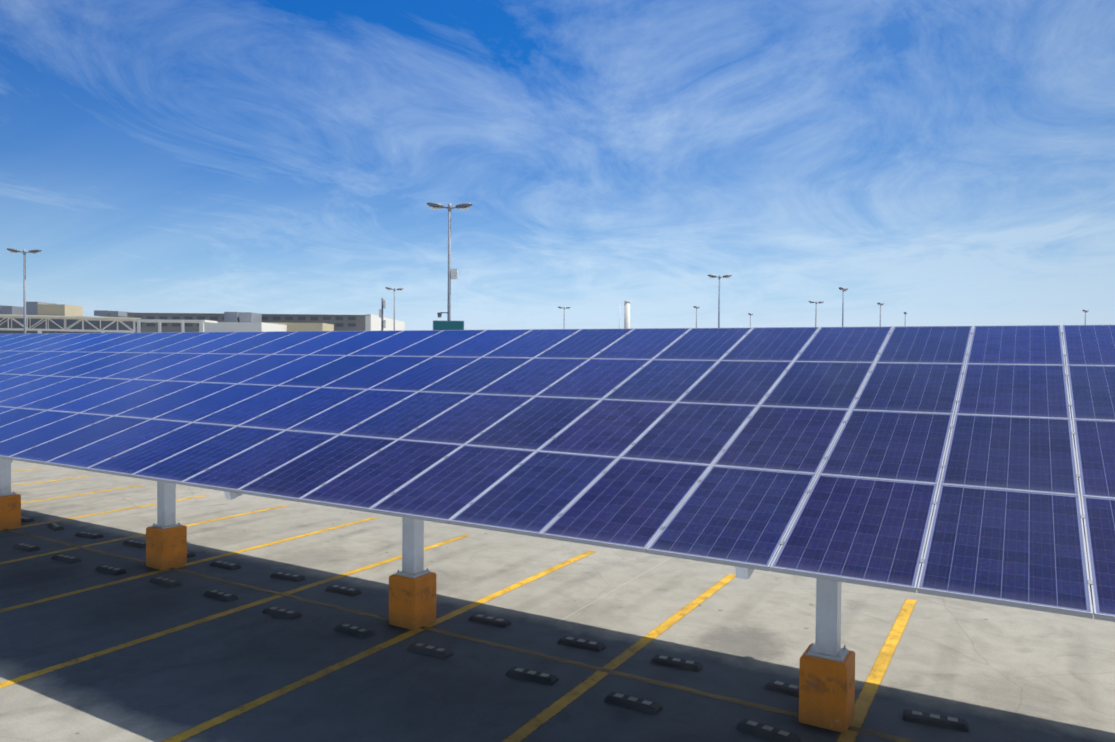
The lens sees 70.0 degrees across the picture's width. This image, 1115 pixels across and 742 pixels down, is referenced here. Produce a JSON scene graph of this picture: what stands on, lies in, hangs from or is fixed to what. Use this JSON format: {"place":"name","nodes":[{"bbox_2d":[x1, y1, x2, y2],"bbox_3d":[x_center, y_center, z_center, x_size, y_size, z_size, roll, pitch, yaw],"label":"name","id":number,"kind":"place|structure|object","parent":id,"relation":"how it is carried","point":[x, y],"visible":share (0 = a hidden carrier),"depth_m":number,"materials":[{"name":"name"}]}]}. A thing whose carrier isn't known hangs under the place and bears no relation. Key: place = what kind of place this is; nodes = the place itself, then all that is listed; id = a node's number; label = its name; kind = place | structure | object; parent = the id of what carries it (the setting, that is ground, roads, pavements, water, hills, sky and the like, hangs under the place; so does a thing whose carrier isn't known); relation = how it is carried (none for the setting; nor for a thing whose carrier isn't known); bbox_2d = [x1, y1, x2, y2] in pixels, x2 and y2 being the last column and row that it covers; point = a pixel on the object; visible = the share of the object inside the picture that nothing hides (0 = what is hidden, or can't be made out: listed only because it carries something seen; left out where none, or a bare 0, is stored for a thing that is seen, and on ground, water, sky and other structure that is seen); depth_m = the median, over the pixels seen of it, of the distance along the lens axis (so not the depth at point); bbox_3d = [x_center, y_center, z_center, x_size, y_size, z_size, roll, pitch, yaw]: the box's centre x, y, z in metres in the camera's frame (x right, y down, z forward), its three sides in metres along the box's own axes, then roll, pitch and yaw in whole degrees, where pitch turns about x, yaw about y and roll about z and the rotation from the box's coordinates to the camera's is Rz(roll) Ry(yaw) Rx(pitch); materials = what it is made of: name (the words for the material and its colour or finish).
{"place":"outdoors","nodes":[
{"label":"outdoors","id":0,"kind":"place"},
{"bbox_2d":[0,302,132,320],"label":"building","id":1,"kind":"structure","parent":0,"point":[42,308],"depth_m":149.53,"materials":[{"name":"metal"}]},
{"bbox_2d":[0,314,140,333],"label":"truss","id":2,"kind":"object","parent":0,"point":[40,324],"depth_m":75.02,"materials":[{"name":"white metal"}]},
{"bbox_2d":[135,319,216,332],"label":"walkway roof","id":3,"kind":"structure","parent":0,"point":[160,321],"depth_m":88.80,"materials":[{"name":"white metal"}]},
{"bbox_2d":[0,368,1114,741],"bbox_3d":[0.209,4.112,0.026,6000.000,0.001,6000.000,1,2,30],"label":"ground","id":4,"kind":"structure","parent":0,"point":[990,672],"depth_m":11.26,"materials":[{"name":"concrete"}]},
{"bbox_2d":[0,458,20,529],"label":"support column","id":5,"kind":"structure","parent":4,"relation":"on","point":[10,509],"depth_m":18.07,"materials":[{"name":"paint"}]},
{"bbox_2d":[7,248,41,333],"bbox_3d":[-26.947,-1.629,40.303,1.467,9.094,0.721,-1,2,-37],"label":"lamp post","id":6,"kind":"object","parent":4,"relation":"on","point":[34,251],"visible":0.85,"depth_m":40.21,"materials":[{"name":"silver metal"}]},
{"bbox_2d":[146,481,186,569],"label":"support column","id":7,"kind":"structure","parent":4,"relation":"on","point":[166,541],"depth_m":14.96,"materials":[{"name":"paint"}]},
{"bbox_2d":[127,312,404,332],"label":"long grey building","id":8,"kind":"structure","parent":4,"relation":"on","point":[240,322],"depth_m":118.43,"materials":[{"name":"concrete"}]},
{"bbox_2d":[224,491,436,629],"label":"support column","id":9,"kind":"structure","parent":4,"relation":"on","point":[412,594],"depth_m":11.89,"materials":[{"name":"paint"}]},
{"bbox_2d":[379,298,385,330],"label":"telecom mast","id":10,"kind":"object","parent":4,"relation":"on","point":[383,322],"visible":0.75,"depth_m":104.74,"materials":[{"name":"grey metal"}]},
{"bbox_2d":[385,287,403,329],"bbox_3d":[-12.901,-2.044,62.925,0.620,9.094,1.497,2,2,38],"label":"lamp post","id":11,"kind":"object","parent":4,"relation":"on","point":[394,289],"visible":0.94,"depth_m":62.81,"materials":[{"name":"silver metal"}]},
{"bbox_2d":[427,202,472,329],"bbox_3d":[-3.656,-1.106,26.825,1.485,9.094,0.667,1,1,16],"label":"lamp post","id":12,"kind":"object","parent":4,"relation":"on","point":[448,324],"visible":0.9,"depth_m":26.69,"materials":[{"name":"silver metal"}]},
{"bbox_2d":[0,468,916,741],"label":"stall lines","id":13,"kind":"object","parent":4,"relation":"on","point":[864,702],"visible":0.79,"depth_m":11.28,"materials":[{"name":"yellow paint"}]},
{"bbox_2d":[13,516,967,741],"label":"wheel stops","id":14,"kind":"object","parent":4,"relation":"on","point":[764,731],"visible":0.88,"depth_m":10.76,"materials":[{"name":"black rubber"}]},
{"bbox_2d":[558,306,570,328],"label":"lamp post","id":15,"kind":"object","parent":4,"relation":"on","point":[564,313],"visible":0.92,"depth_m":87.20,"materials":[{"name":"silver metal"}]},
{"bbox_2d":[619,301,630,328],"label":"white flue","id":16,"kind":"object","parent":4,"relation":"on","point":[626,314],"visible":0.35,"depth_m":100.39,"materials":[{"name":"white metal"}]},
{"bbox_2d":[693,306,699,327],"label":"lamp post","id":17,"kind":"object","parent":4,"relation":"on","point":[696,314],"visible":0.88,"depth_m":84.36,"materials":[{"name":"silver metal"}]},
{"bbox_2d":[707,274,731,327],"bbox_3d":[10.188,-1.544,50.351,1.485,9.094,0.667,1,1,16],"label":"lamp post","id":18,"kind":"object","parent":4,"relation":"on","point":[714,276],"visible":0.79,"depth_m":50.23,"materials":[{"name":"silver metal"}]},
{"bbox_2d":[735,566,854,732],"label":"support column","id":19,"kind":"structure","parent":4,"relation":"on","point":[827,682],"depth_m":8.81,"materials":[{"name":"paint"}]},
{"bbox_2d":[0,325,1114,621],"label":"solar panels","id":20,"kind":"object","parent":19,"relation":"on","point":[1002,517],"visible":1,"depth_m":9.01,"materials":[{"name":"glass"}]},
{"bbox_2d":[2,332,1092,588],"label":"panel clamps","id":21,"kind":"object","parent":20,"relation":"on","point":[1090,582],"visible":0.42,"depth_m":9.40,"materials":[{"name":"silver metal"}]},
{"bbox_2d":[919,336,1092,604],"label":"purlins","id":22,"kind":"object","parent":20,"relation":"attached to","point":[1078,480],"depth_m":6.59,"materials":[{"name":"metal"}]},
{"bbox_2d":[808,301,823,326],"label":"lamp post","id":23,"kind":"object","parent":4,"relation":"on","point":[820,302],"visible":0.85,"depth_m":74.47,"materials":[{"name":"silver metal"}]},
{"bbox_2d":[839,287,847,326],"bbox_3d":[21.257,-1.663,59.430,0.550,9.094,1.522,1,2,30],"label":"lamp post","id":24,"kind":"object","parent":4,"relation":"on","point":[843,289],"visible":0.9,"depth_m":59.34,"materials":[{"name":"silver metal"}]},
{"bbox_2d":[877,302,883,326],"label":"lamp post","id":25,"kind":"object","parent":4,"relation":"on","point":[878,303],"visible":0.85,"depth_m":76.09,"materials":[{"name":"silver metal"}]},
{"bbox_2d":[0,0,1114,347],"label":"sky","id":26,"kind":"structure","parent":0,"point":[935,162],"materials":[{"name":"blue"}]}
]}

